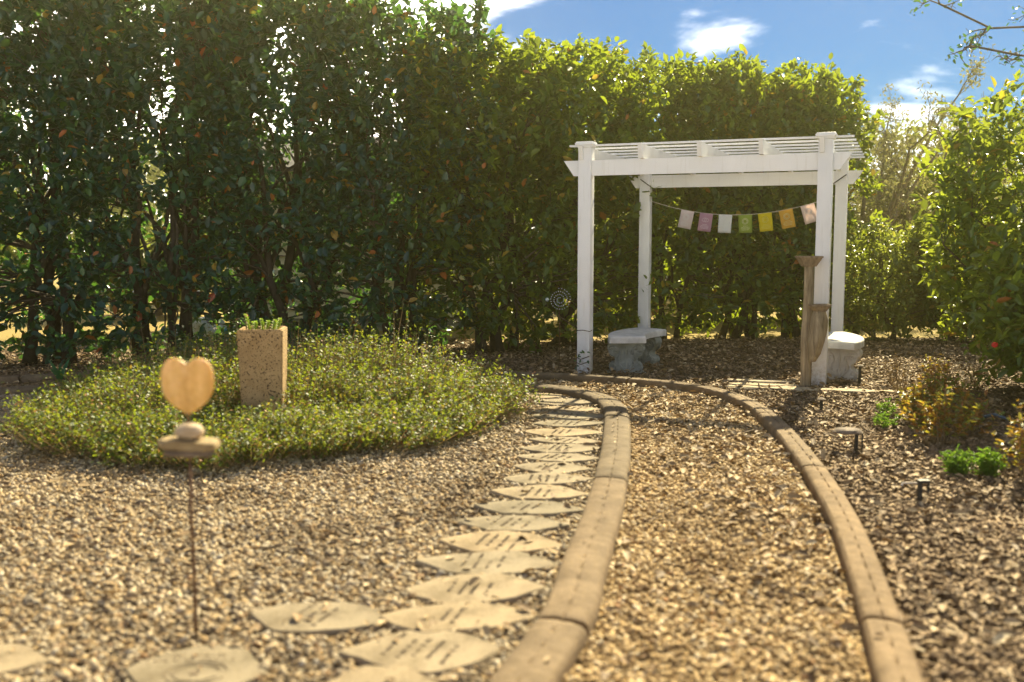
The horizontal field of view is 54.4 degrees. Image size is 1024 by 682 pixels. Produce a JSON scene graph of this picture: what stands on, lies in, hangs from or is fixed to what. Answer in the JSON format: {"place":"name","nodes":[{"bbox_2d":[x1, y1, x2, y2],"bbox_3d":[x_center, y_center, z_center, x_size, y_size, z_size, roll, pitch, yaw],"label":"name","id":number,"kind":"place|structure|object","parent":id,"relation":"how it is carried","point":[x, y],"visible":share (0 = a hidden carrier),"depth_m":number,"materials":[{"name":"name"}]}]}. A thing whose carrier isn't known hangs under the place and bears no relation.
{"place":"outdoors","nodes":[
{"label":"outdoors","id":0,"kind":"place"},
{"bbox_2d":[0,390,603,681],"bbox_3d":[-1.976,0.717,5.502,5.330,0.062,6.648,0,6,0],"label":"gravel","id":1,"kind":"structure","parent":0,"point":[216,568],"depth_m":4.18,"materials":[{"name":"beige gravel"}]},
{"bbox_2d":[0,411,25,422],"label":"stepping stone","id":2,"kind":"object","parent":1,"relation":"on","point":[2,413],"visible":0.16,"depth_m":7.20,"materials":[{"name":"stone"}]},
{"bbox_2d":[0,398,40,407],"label":"stepping stone","id":3,"kind":"object","parent":1,"relation":"on","point":[2,403],"visible":0.24,"depth_m":7.79,"materials":[{"name":"stone"}]},
{"bbox_2d":[0,643,48,674],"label":"stepping stone","id":4,"kind":"object","parent":1,"relation":"on","point":[22,658],"visible":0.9,"depth_m":3.01,"materials":[{"name":"stone"}]},
{"bbox_2d":[157,358,220,638],"bbox_3d":[-1.021,0.539,3.169,0.185,0.975,0.101,0,6,0],"label":"heart ornament","id":5,"kind":"object","parent":1,"relation":"on","point":[187,388],"visible":1,"depth_m":3.11,"materials":[{"name":"stone"}]},
{"bbox_2d":[124,644,267,681],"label":"stepping stone","id":6,"kind":"object","parent":1,"relation":"on","point":[221,663],"visible":0.99,"depth_m":2.94,"materials":[{"name":"stone"}]},
{"bbox_2d":[237,326,286,415],"bbox_3d":[-1.660,0.264,6.660,0.295,0.705,0.295,-1,6,-6],"label":"stone planter","id":7,"kind":"object","parent":1,"relation":"on","point":[262,358],"visible":0.85,"depth_m":6.51,"materials":[{"name":"stone"}]},
{"bbox_2d":[245,314,281,329],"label":"succulent","id":8,"kind":"object","parent":7,"relation":"in","point":[274,324],"visible":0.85,"depth_m":6.57,"materials":[{"name":"green plant"}]},
{"bbox_2d":[0,303,549,472],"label":"ground cover","id":9,"kind":"object","parent":1,"relation":"on","point":[356,410],"visible":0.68,"depth_m":6.43,"materials":[{"name":"green plant"}]},
{"bbox_2d":[0,380,630,681],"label":"kerb","id":10,"kind":"structure","parent":1,"relation":"on","point":[561,628],"depth_m":3.74,"materials":[{"name":"concrete"}]},
{"bbox_2d":[249,602,382,636],"bbox_3d":[-0.660,0.942,3.352,0.469,0.042,0.266,1,7,4],"label":"stepping stone","id":11,"kind":"object","parent":1,"relation":"on","point":[335,618],"visible":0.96,"depth_m":3.33,"materials":[{"name":"stone"}]},
{"bbox_2d":[330,665,434,681],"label":"stepping stone","id":12,"kind":"object","parent":1,"relation":"on","point":[399,673],"visible":1,"depth_m":2.89,"materials":[{"name":"stone"}]},
{"bbox_2d":[338,630,500,678],"bbox_3d":[-0.276,0.969,3.086,0.404,0.045,0.352,4,7,35],"label":"stepping stone","id":13,"kind":"object","parent":1,"relation":"on","point":[426,654],"visible":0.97,"depth_m":3.06,"materials":[{"name":"stone"}]},
{"bbox_2d":[379,600,534,634],"bbox_3d":[-0.186,0.942,3.360,0.535,0.042,0.284,0,5,-6],"label":"stepping stone","id":14,"kind":"object","parent":1,"relation":"on","point":[460,617],"visible":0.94,"depth_m":3.34,"materials":[{"name":"stone"}]},
{"bbox_2d":[403,573,546,603],"bbox_3d":[-0.135,0.914,3.629,0.529,0.042,0.305,-2,7,-6],"label":"stepping stone","id":15,"kind":"object","parent":1,"relation":"on","point":[509,588],"visible":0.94,"depth_m":3.61,"materials":[{"name":"stone"}]},
{"bbox_2d":[414,550,556,576],"bbox_3d":[-0.100,0.885,3.925,0.580,0.042,0.297,1,6,-2],"label":"stepping stone","id":16,"kind":"object","parent":1,"relation":"on","point":[515,563],"visible":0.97,"depth_m":3.90,"materials":[{"name":"stone"}]},
{"bbox_2d":[438,530,561,553],"bbox_3d":[-0.043,0.858,4.192,0.541,0.042,0.298,1,6,1],"label":"stepping stone","id":17,"kind":"object","parent":1,"relation":"on","point":[478,542],"visible":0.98,"depth_m":4.16,"materials":[{"name":"stone"}]},
{"bbox_2d":[454,514,570,532],"bbox_3d":[0.000,0.831,4.465,0.529,0.042,0.266,1,6,5],"label":"stepping stone","id":18,"kind":"object","parent":1,"relation":"on","point":[516,523],"visible":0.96,"depth_m":4.44,"materials":[{"name":"stone"}]},
{"bbox_2d":[473,500,583,516],"bbox_3d":[0.084,0.804,4.726,0.547,0.042,0.261,1,6,3],"label":"stepping stone","id":19,"kind":"object","parent":1,"relation":"on","point":[533,508],"visible":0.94,"depth_m":4.70,"materials":[{"name":"stone"}]},
{"bbox_2d":[489,485,588,501],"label":"stepping stone","id":20,"kind":"object","parent":1,"relation":"on","point":[539,492],"visible":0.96,"depth_m":4.98,"materials":[{"name":"stone"}]},
{"bbox_2d":[517,393,564,399],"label":"stepping stone","id":21,"kind":"object","parent":1,"relation":"on","point":[549,396],"visible":0.45,"depth_m":8.08,"materials":[{"name":"stone"}]},
{"bbox_2d":[502,472,592,485],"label":"stepping stone","id":22,"kind":"object","parent":1,"relation":"on","point":[561,479],"visible":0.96,"depth_m":5.28,"materials":[{"name":"stone"}]},
{"bbox_2d":[512,462,591,473],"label":"stepping stone","id":23,"kind":"object","parent":1,"relation":"on","point":[537,467],"visible":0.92,"depth_m":5.54,"materials":[{"name":"stone"}]},
{"bbox_2d":[515,453,598,463],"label":"stepping stone","id":24,"kind":"object","parent":1,"relation":"on","point":[567,458],"visible":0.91,"depth_m":5.79,"materials":[{"name":"stone"}]},
{"bbox_2d":[519,444,600,454],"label":"stepping stone","id":25,"kind":"object","parent":1,"relation":"on","point":[575,448],"visible":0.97,"depth_m":6.04,"materials":[{"name":"stone"}]},
{"bbox_2d":[520,428,602,437],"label":"stepping stone","id":26,"kind":"object","parent":1,"relation":"on","point":[565,432],"visible":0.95,"depth_m":6.56,"materials":[{"name":"stone"}]},
{"bbox_2d":[532,398,590,405],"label":"stepping stone","id":27,"kind":"object","parent":1,"relation":"on","point":[568,402],"visible":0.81,"depth_m":7.78,"materials":[{"name":"stone"}]},
{"bbox_2d":[528,437,596,444],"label":"stepping stone","id":28,"kind":"object","parent":1,"relation":"on","point":[566,440],"visible":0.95,"depth_m":6.29,"materials":[{"name":"stone"}]},
{"bbox_2d":[531,412,603,419],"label":"stepping stone","id":29,"kind":"object","parent":1,"relation":"on","point":[574,415],"visible":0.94,"depth_m":7.17,"materials":[{"name":"stone"}]},
{"bbox_2d":[532,419,603,427],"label":"stepping stone","id":30,"kind":"object","parent":1,"relation":"on","point":[565,423],"visible":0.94,"depth_m":6.87,"materials":[{"name":"stone"}]},
{"bbox_2d":[541,406,599,412],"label":"stepping stone","id":31,"kind":"object","parent":1,"relation":"on","point":[572,409],"visible":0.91,"depth_m":7.48,"materials":[{"name":"stone"}]},
{"bbox_2d":[227,137,530,330],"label":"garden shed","id":32,"kind":"structure","parent":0,"point":[301,274],"depth_m":14.53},
{"bbox_2d":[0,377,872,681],"bbox_3d":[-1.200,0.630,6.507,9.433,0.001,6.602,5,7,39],"label":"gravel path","id":33,"kind":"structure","parent":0,"point":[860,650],"depth_m":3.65,"materials":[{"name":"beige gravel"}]},
{"bbox_2d":[48,358,69,381],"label":"strap leaf plant","id":34,"kind":"object","parent":33,"relation":"on","point":[55,371],"visible":0.84,"depth_m":9.07,"materials":[{"name":"green plant"}]},
{"bbox_2d":[0,369,923,681],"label":"kerb","id":35,"kind":"structure","parent":33,"relation":"on","point":[890,655],"depth_m":4.14,"materials":[{"name":"concrete"}]},
{"bbox_2d":[0,272,973,350],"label":"field","id":36,"kind":"structure","parent":0,"point":[770,333],"depth_m":14.50,"materials":[{"name":"plant"}]},
{"bbox_2d":[0,185,43,279],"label":"tree","id":37,"kind":"object","parent":36,"relation":"on","point":[12,249],"visible":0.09,"depth_m":20.17,"materials":[{"name":"green plant"}]},
{"bbox_2d":[0,103,90,285],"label":"tree","id":38,"kind":"object","parent":36,"relation":"on","point":[68,235],"visible":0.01,"depth_m":26.77,"materials":[{"name":"green plant"}]},
{"bbox_2d":[77,216,224,315],"bbox_3d":[-6.373,-1.280,17.512,2.524,1.821,2.416,-6,8,-44],"label":"tree","id":39,"kind":"object","parent":36,"relation":"on","point":[150,247],"visible":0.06,"depth_m":16.97,"materials":[{"name":"green plant"}]},
{"bbox_2d":[108,118,268,231],"bbox_3d":[-9.187,-4.181,29.697,6.070,5.146,4.867,0,6,0],"label":"tree","id":40,"kind":"object","parent":36,"relation":"on","point":[153,175],"visible":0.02,"depth_m":28.49,"materials":[{"name":"green plant"}]},
{"bbox_2d":[176,317,234,346],"bbox_3d":[-3.640,-0.097,12.276,0.975,0.404,0.496,-2,6,-20],"label":"shrub","id":41,"kind":"object","parent":36,"relation":"on","point":[198,324],"visible":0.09,"depth_m":12.09,"materials":[{"name":"green plant"}]},
{"bbox_2d":[199,201,226,282],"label":"tree","id":42,"kind":"object","parent":36,"relation":"on","point":[225,267],"depth_m":21.21,"materials":[{"name":"green plant"}]},
{"bbox_2d":[50,134,1022,252],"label":"distant treeline","id":43,"kind":"object","parent":36,"relation":"on","point":[146,180],"depth_m":59.71,"materials":[{"name":"green plant"}]},
{"bbox_2d":[541,215,683,320],"bbox_3d":[1.602,-1.196,16.205,2.640,1.903,2.300,0,6,0],"label":"tree","id":44,"kind":"object","parent":36,"relation":"on","point":[597,278],"visible":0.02,"depth_m":15.69,"materials":[{"name":"green plant"}]},
{"bbox_2d":[666,220,775,318],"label":"tree","id":45,"kind":"object","parent":36,"relation":"on","point":[680,293],"visible":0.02,"depth_m":15.97,"materials":[{"name":"green plant"}]},
{"bbox_2d":[774,212,911,320],"bbox_3d":[5.178,-1.191,16.352,2.730,1.895,2.286,0,6,0],"label":"tree","id":46,"kind":"object","parent":36,"relation":"on","point":[861,227],"depth_m":15.79,"materials":[{"name":"green plant"}]},
{"bbox_2d":[834,44,994,317],"bbox_3d":[6.357,-2.541,17.138,2.990,4.427,4.038,-2,6,-18],"label":"sparse tree","id":47,"kind":"object","parent":36,"relation":"on","point":[892,207],"visible":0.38,"depth_m":16.62,"materials":[{"name":"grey plant"}]},
{"bbox_2d":[848,109,1003,207],"bbox_3d":[9.590,-3.502,24.731,5.413,4.792,4.278,0,6,0],"label":"tree","id":48,"kind":"object","parent":36,"relation":"on","point":[918,128],"visible":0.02,"depth_m":23.76,"materials":[{"name":"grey plant"}]},
{"bbox_2d":[849,152,1017,281],"bbox_3d":[8.181,-2.161,19.682,3.339,3.098,2.822,0,6,0],"label":"tree","id":49,"kind":"object","parent":36,"relation":"on","point":[925,193],"visible":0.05,"depth_m":19.06,"materials":[{"name":"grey plant"}]},
{"bbox_2d":[866,122,1022,257],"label":"sparse tree","id":50,"kind":"object","parent":36,"relation":"on","point":[909,215],"visible":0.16,"depth_m":18.07,"materials":[{"name":"green plant"}]},
{"bbox_2d":[929,110,1023,219],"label":"tree","id":51,"kind":"object","parent":36,"relation":"on","point":[1011,182],"visible":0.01,"depth_m":25.08,"materials":[{"name":"green plant"}]},
{"bbox_2d":[0,333,1023,681],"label":"mulch bed","id":52,"kind":"object","parent":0,"point":[924,667],"visible":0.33,"depth_m":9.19,"materials":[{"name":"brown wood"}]},
{"bbox_2d":[0,3,27,345],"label":"hedge shrub","id":53,"kind":"object","parent":52,"relation":"on","point":[19,324],"visible":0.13,"depth_m":10.09,"materials":[{"name":"green plant"}]},
{"bbox_2d":[0,0,158,365],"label":"hedge shrub","id":54,"kind":"object","parent":52,"relation":"on","point":[17,59],"visible":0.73,"depth_m":9.87,"materials":[{"name":"green plant"}]},
{"bbox_2d":[29,0,272,366],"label":"hedge shrub","id":55,"kind":"object","parent":52,"relation":"on","point":[148,37],"visible":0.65,"depth_m":10.03,"materials":[{"name":"green plant"}]},
{"bbox_2d":[157,0,394,351],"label":"hedge shrub","id":56,"kind":"object","parent":52,"relation":"on","point":[279,14],"visible":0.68,"depth_m":10.34,"materials":[{"name":"green plant"}]},
{"bbox_2d":[286,0,506,356],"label":"hedge shrub","id":57,"kind":"object","parent":52,"relation":"on","point":[384,64],"visible":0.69,"depth_m":10.61,"materials":[{"name":"green plant"}]},
{"bbox_2d":[391,23,607,356],"bbox_3d":[-0.210,-1.683,11.396,2.392,3.757,1.757,-1,6,-14],"label":"hedge shrub","id":58,"kind":"object","parent":52,"relation":"on","point":[493,317],"visible":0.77,"depth_m":10.94,"materials":[{"name":"green plant"}]},
{"bbox_2d":[545,288,570,361],"bbox_3d":[0.481,-0.137,10.460,0.269,0.844,0.042,0,6,4],"label":"spiral spinner","id":59,"kind":"object","parent":52,"relation":"on","point":[547,300],"visible":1,"depth_m":10.43,"materials":[{"name":"metal"}]},
{"bbox_2d":[483,32,675,349],"bbox_3d":[0.754,-1.748,12.193,2.340,3.750,1.712,-1,6,-14],"label":"hedge shrub","id":60,"kind":"object","parent":52,"relation":"on","point":[641,114],"visible":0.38,"depth_m":11.78,"materials":[{"name":"green plant"}]},
{"bbox_2d":[606,327,665,372],"bbox_3d":[1.243,0.108,10.094,0.453,0.405,1.155,2,6,22],"label":"bench","id":61,"kind":"object","parent":52,"relation":"on","point":[634,348],"visible":0.97,"depth_m":9.73,"materials":[{"name":"concrete"}]},
{"bbox_2d":[584,40,767,343],"bbox_3d":[2.008,-1.939,13.147,2.383,3.922,1.708,-1,6,-14],"label":"hedge shrub","id":62,"kind":"object","parent":52,"relation":"on","point":[669,112],"visible":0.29,"depth_m":12.71,"materials":[{"name":"green plant"}]},
{"bbox_2d":[564,132,864,385],"bbox_3d":[2.166,-0.841,10.292,2.640,2.259,2.600,2,6,21],"label":"pergola","id":63,"kind":"object","parent":52,"relation":"on","point":[824,158],"visible":0.91,"depth_m":9.53,"materials":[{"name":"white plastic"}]},
{"bbox_2d":[652,196,833,232],"bbox_3d":[2.558,-1.420,11.248,2.052,0.402,0.032,2,6,21],"label":"flag garland","id":64,"kind":"object","parent":63,"relation":"hanging from","point":[787,219],"visible":1,"depth_m":11.22,"materials":[{"name":"fabric"}]},
{"bbox_2d":[719,385,764,389],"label":"paving slab","id":65,"kind":"structure","parent":52,"relation":"on","point":[746,387],"depth_m":8.55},
{"bbox_2d":[654,43,843,338],"bbox_3d":[3.055,-1.939,13.237,2.304,3.928,1.746,-1,6,-14],"label":"hedge shrub","id":66,"kind":"object","parent":52,"relation":"on","point":[743,121],"visible":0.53,"depth_m":12.67,"materials":[{"name":"green plant"}]},
{"bbox_2d":[722,379,791,383],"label":"paving slab","id":67,"kind":"structure","parent":52,"relation":"on","point":[765,381],"depth_m":8.96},
{"bbox_2d":[727,382,799,386],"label":"paving slab","id":68,"kind":"structure","parent":52,"relation":"on","point":[764,384],"depth_m":8.72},
{"bbox_2d":[765,386,829,392],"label":"paving slab","id":69,"kind":"structure","parent":52,"relation":"on","point":[792,388],"depth_m":8.47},
{"bbox_2d":[726,57,890,338],"bbox_3d":[3.922,-1.910,13.358,1.910,3.821,1.786,-1,6,-14],"label":"hedge shrub","id":70,"kind":"object","parent":52,"relation":"on","point":[784,197],"visible":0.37,"depth_m":12.86,"materials":[{"name":"green plant"}]},
{"bbox_2d":[795,256,831,387],"bbox_3d":[2.603,-0.134,8.645,0.258,1.201,0.261,0,6,0],"label":"driftwood stand","id":71,"kind":"object","parent":52,"relation":"on","point":[814,327],"visible":0.97,"depth_m":8.61,"materials":[{"name":"brown wood"}]},
{"bbox_2d":[817,397,825,409],"bbox_3d":[2.310,0.511,7.438,0.066,0.178,0.068,0,6,0],"label":"path light","id":72,"kind":"object","parent":52,"relation":"on","point":[821,399],"visible":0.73,"depth_m":7.42,"materials":[{"name":"black plastic"}]},
{"bbox_2d":[827,332,863,379],"bbox_3d":[3.145,0.158,9.595,0.453,0.405,1.155,1,6,14],"label":"bench","id":73,"kind":"object","parent":52,"relation":"on","point":[845,352],"visible":0.69,"depth_m":9.20,"materials":[{"name":"concrete"}]},
{"bbox_2d":[833,427,862,450],"bbox_3d":[2.038,0.632,6.043,0.183,0.216,0.144,0,6,0],"label":"path light","id":74,"kind":"object","parent":52,"relation":"on","point":[856,432],"visible":0.85,"depth_m":6.01,"materials":[{"name":"black plastic"}]},
{"bbox_2d":[820,388,880,394],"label":"paving slab","id":75,"kind":"structure","parent":52,"relation":"on","point":[845,390],"depth_m":8.37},
{"bbox_2d":[856,364,863,384],"bbox_3d":[3.100,0.331,8.877,0.066,0.248,0.068,0,6,0],"label":"path light","id":76,"kind":"object","parent":52,"relation":"on","point":[859,373],"visible":0.77,"depth_m":8.87,"materials":[{"name":"black plastic"}]},
{"bbox_2d":[807,215,942,340],"bbox_3d":[4.749,-0.778,12.889,1.951,1.700,1.660,0,6,0],"label":"shrub","id":77,"kind":"object","parent":52,"relation":"on","point":[883,311],"visible":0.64,"depth_m":12.47,"materials":[{"name":"green plant"}]},
{"bbox_2d":[871,411,901,427],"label":"green tuft","id":78,"kind":"object","parent":52,"relation":"on","point":[886,423],"visible":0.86,"depth_m":6.79,"materials":[{"name":"green plant"}]},
{"bbox_2d":[876,398,897,416],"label":"green tuft","id":79,"kind":"object","parent":52,"relation":"on","point":[888,408],"visible":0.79,"depth_m":7.22,"materials":[{"name":"green plant"}]},
{"bbox_2d":[882,353,915,387],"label":"dry perennial","id":80,"kind":"object","parent":52,"relation":"on","point":[894,375],"visible":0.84,"depth_m":8.69,"materials":[{"name":"beige plant"}]},
{"bbox_2d":[876,390,928,393],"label":"paving slab","id":81,"kind":"structure","parent":52,"relation":"on","point":[890,391],"depth_m":8.34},
{"bbox_2d":[888,369,922,396],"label":"dry perennial","id":82,"kind":"object","parent":52,"relation":"on","point":[898,383],"visible":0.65,"depth_m":8.09,"materials":[{"name":"beige plant"}]},
{"bbox_2d":[901,482,916,487],"bbox_3d":[2.075,0.740,5.168,0.184,0.026,0.029,-3,6,-26],"label":"stick","id":83,"kind":"object","parent":52,"relation":"on","point":[902,483],"visible":0.7,"depth_m":5.16,"materials":[{"name":"grey metal"}]},
{"bbox_2d":[917,479,930,503],"bbox_3d":[2.006,0.767,4.861,0.058,0.183,0.030,0,6,0],"label":"path light","id":84,"kind":"object","parent":52,"relation":"on","point":[920,482],"visible":0.81,"depth_m":4.85,"materials":[{"name":"black plastic"}]},
{"bbox_2d":[894,383,954,427],"bbox_3d":[2.789,0.457,6.779,0.387,0.341,0.354,4,7,37],"label":"nandina","id":85,"kind":"object","parent":52,"relation":"on","point":[912,398],"visible":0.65,"depth_m":6.77,"materials":[{"name":"yellow plant"}]},
{"bbox_2d":[895,367,960,420],"bbox_3d":[2.926,0.389,7.062,0.445,0.422,0.383,-5,7,-40],"label":"nandina","id":86,"kind":"object","parent":52,"relation":"on","point":[931,398],"visible":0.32,"depth_m":7.04,"materials":[{"name":"yellow plant"}]},
{"bbox_2d":[921,354,945,385],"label":"dry perennial","id":87,"kind":"object","parent":52,"relation":"on","point":[930,366],"visible":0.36,"depth_m":8.56,"materials":[{"name":"brown plant"}]},
{"bbox_2d":[924,354,948,378],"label":"dry perennial","id":88,"kind":"object","parent":52,"relation":"on","point":[937,355],"visible":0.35,"depth_m":8.96,"materials":[{"name":"brown plant"}]},
{"bbox_2d":[922,364,953,388],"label":"dry perennial","id":89,"kind":"object","parent":52,"relation":"on","point":[937,376],"visible":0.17,"depth_m":8.06,"materials":[{"name":"brown plant"}]},
{"bbox_2d":[900,384,980,446],"bbox_3d":[2.677,0.470,6.229,0.469,0.424,0.289,3,6,28],"label":"nandina","id":90,"kind":"object","parent":52,"relation":"on","point":[940,412],"visible":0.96,"depth_m":6.18,"materials":[{"name":"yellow plant"}]},
{"bbox_2d":[886,216,1015,343],"bbox_3d":[5.720,-0.767,12.589,1.963,1.711,1.642,0,6,0],"label":"shrub","id":91,"kind":"object","parent":52,"relation":"on","point":[932,323],"visible":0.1,"depth_m":12.46,"materials":[{"name":"green plant"}]},
{"bbox_2d":[919,363,982,411],"bbox_3d":[3.237,0.369,7.346,0.457,0.404,0.412,0,6,0],"label":"nandina","id":92,"kind":"object","parent":52,"relation":"on","point":[945,379],"visible":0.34,"depth_m":7.35,"materials":[{"name":"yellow plant"}]},
{"bbox_2d":[937,443,976,476],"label":"green tuft","id":93,"kind":"object","parent":52,"relation":"on","point":[954,465],"visible":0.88,"depth_m":5.40,"materials":[{"name":"green plant"}]},
{"bbox_2d":[909,69,1023,382],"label":"laurel bush","id":94,"kind":"object","parent":52,"relation":"on","point":[968,214],"visible":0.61,"depth_m":8.11,"materials":[{"name":"green plant"}]},
{"bbox_2d":[910,0,1023,75],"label":"overhanging tree","id":95,"kind":"object","parent":52,"relation":"on","point":[979,45],"visible":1,"depth_m":7.60,"materials":[{"name":"green plant"}]},
{"bbox_2d":[953,360,981,396],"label":"dry perennial","id":96,"kind":"object","parent":52,"relation":"on","point":[973,391],"visible":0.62,"depth_m":8.13,"materials":[{"name":"brown plant"}]},
{"bbox_2d":[932,379,1004,438],"bbox_3d":[2.959,0.460,6.492,0.346,0.392,0.476,0,6,0],"label":"nandina","id":97,"kind":"object","parent":52,"relation":"on","point":[964,396],"visible":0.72,"depth_m":6.45,"materials":[{"name":"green plant"}]},
{"bbox_2d":[927,91,1020,338],"bbox_3d":[5.761,-1.457,12.546,1.008,3.171,0.989,-4,7,-35],"label":"bare sapling","id":98,"kind":"object","parent":52,"relation":"on","point":[940,134],"visible":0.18,"depth_m":12.62,"materials":[{"name":"grey plant"}]},
{"bbox_2d":[954,413,1017,426],"bbox_3d":[3.278,0.540,6.833,0.056,0.100,0.576,-3,6,-26],"label":"garden hose","id":99,"kind":"object","parent":52,"relation":"on","point":[996,415],"visible":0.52,"depth_m":6.76,"materials":[{"name":"rubber"}]},
{"bbox_2d":[969,446,1006,478],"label":"green tuft","id":100,"kind":"object","parent":52,"relation":"on","point":[987,466],"visible":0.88,"depth_m":5.36,"materials":[{"name":"green plant"}]},
{"bbox_2d":[958,204,1023,385],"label":"laurel bush","id":101,"kind":"object","parent":52,"relation":"on","point":[1003,286],"visible":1,"depth_m":7.12,"materials":[{"name":"green plant"}]},
{"bbox_2d":[985,398,1023,484],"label":"nandina","id":102,"kind":"object","parent":52,"relation":"on","point":[1019,444],"visible":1,"depth_m":5.25,"materials":[{"name":"yellow plant"}]},
{"bbox_2d":[0,0,1023,220],"label":"sky","id":103,"kind":"structure","parent":0,"point":[883,42],"materials":[{"name":"blue"}]}
]}

